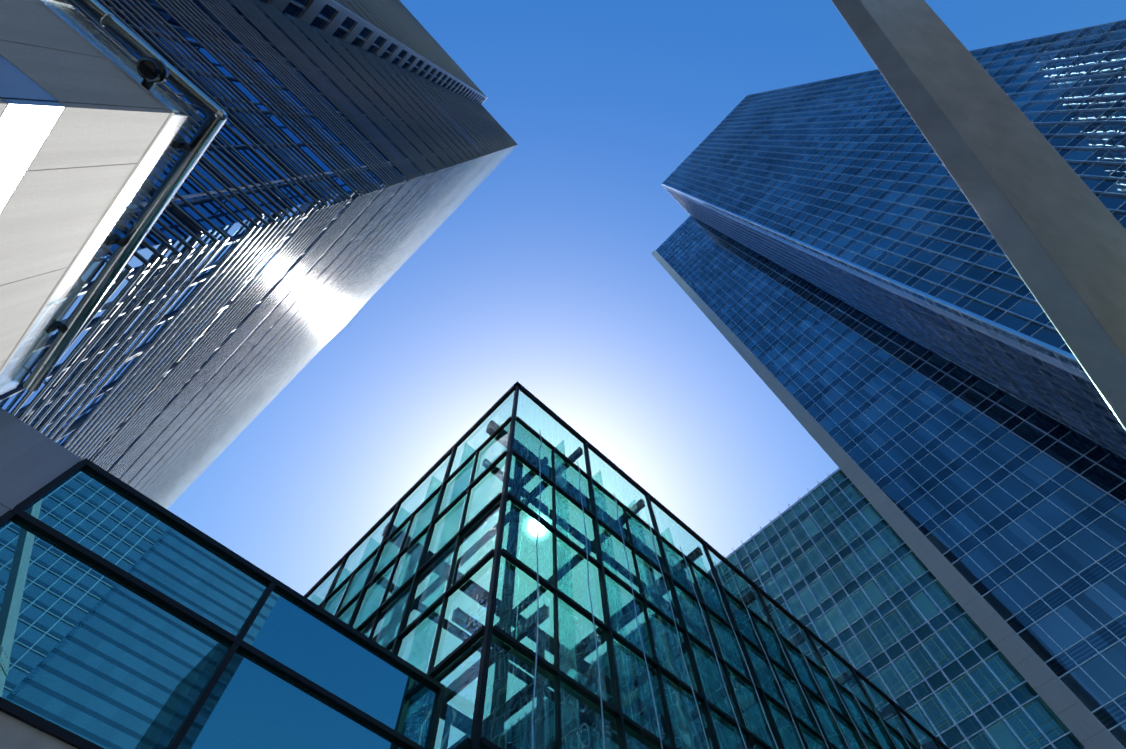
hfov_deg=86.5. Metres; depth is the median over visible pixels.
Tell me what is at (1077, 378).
tower side glass
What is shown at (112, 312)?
tower mullions
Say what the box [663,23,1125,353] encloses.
tower glass
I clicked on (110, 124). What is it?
stone panels
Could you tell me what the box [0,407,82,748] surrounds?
link cladding
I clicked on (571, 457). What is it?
glass hall steel frame
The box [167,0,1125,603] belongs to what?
sky
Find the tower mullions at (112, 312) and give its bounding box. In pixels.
[0,0,514,486]
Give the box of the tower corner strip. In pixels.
[651,250,1123,748]
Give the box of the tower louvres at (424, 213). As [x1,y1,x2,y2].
[0,145,516,499]
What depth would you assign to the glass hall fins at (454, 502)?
10.40 m
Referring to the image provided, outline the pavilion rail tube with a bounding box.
[23,0,225,390]
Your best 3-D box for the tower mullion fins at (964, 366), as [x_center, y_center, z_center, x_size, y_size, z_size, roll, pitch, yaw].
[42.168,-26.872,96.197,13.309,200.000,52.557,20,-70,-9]
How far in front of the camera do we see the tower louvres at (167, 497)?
115.39 m
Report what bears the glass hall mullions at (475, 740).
on the ground
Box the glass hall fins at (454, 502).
[312,441,922,748]
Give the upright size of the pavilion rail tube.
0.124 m
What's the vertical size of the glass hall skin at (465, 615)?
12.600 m
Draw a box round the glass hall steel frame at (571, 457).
[382,420,933,748]
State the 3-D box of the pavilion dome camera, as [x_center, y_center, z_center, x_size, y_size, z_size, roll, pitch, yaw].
[-2.974,-2.160,4.295,0.164,0.189,0.232,41,-75,-16]
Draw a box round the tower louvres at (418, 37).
[42,0,517,294]
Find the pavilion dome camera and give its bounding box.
[136,57,168,90]
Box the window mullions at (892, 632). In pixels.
[706,468,1085,748]
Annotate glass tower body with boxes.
[0,0,507,484]
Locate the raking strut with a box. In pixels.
[831,0,1125,429]
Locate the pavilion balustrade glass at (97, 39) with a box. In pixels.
[0,0,200,394]
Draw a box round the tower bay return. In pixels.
[240,0,486,103]
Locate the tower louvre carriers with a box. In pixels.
[15,0,482,481]
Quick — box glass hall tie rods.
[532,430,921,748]
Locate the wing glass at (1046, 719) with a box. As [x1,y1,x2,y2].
[709,470,1084,748]
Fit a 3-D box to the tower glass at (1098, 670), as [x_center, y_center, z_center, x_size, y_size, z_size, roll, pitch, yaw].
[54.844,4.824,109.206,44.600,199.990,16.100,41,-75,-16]
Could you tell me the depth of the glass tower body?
17.27 m
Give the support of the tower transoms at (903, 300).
attached to the tower mullion fins at (964, 366)
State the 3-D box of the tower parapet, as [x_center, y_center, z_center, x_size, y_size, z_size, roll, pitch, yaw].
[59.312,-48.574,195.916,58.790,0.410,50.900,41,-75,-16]
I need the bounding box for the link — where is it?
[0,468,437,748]
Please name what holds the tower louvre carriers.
on the glass tower body
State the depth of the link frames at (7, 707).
5.48 m
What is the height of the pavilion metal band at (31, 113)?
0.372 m
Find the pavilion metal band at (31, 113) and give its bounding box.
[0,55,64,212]
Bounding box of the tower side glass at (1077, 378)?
[667,190,1125,456]
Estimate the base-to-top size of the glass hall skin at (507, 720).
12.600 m
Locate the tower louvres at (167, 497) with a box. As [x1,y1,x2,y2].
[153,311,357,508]
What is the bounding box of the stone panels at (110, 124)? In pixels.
[0,0,173,373]
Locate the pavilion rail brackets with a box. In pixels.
[44,139,191,332]
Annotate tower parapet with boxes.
[656,101,741,249]
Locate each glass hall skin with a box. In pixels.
[325,422,510,748]
[481,421,912,748]
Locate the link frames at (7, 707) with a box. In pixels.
[0,458,445,748]
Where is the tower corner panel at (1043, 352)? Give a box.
[662,183,1088,376]
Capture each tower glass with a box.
[656,216,1125,748]
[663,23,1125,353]
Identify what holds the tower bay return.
on the ground
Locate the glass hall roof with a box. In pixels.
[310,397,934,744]
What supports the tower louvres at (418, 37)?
attached to the tower louvre carriers
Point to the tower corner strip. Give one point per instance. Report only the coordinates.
(1080, 721)
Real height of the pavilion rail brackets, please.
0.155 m
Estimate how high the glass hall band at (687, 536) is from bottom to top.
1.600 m
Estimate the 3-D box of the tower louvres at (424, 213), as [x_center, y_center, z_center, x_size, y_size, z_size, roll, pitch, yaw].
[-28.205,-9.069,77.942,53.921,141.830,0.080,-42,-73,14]
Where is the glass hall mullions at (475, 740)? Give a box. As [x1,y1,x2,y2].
[304,381,949,748]
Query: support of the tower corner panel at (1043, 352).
on the ground
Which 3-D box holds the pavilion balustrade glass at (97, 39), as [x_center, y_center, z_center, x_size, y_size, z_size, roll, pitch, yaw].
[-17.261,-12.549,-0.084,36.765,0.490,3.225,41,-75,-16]
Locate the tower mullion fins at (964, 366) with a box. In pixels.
[658,20,1125,748]
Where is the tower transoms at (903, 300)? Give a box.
[657,22,1125,730]
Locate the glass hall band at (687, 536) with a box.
[309,392,941,748]
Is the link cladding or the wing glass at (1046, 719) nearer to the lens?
the link cladding

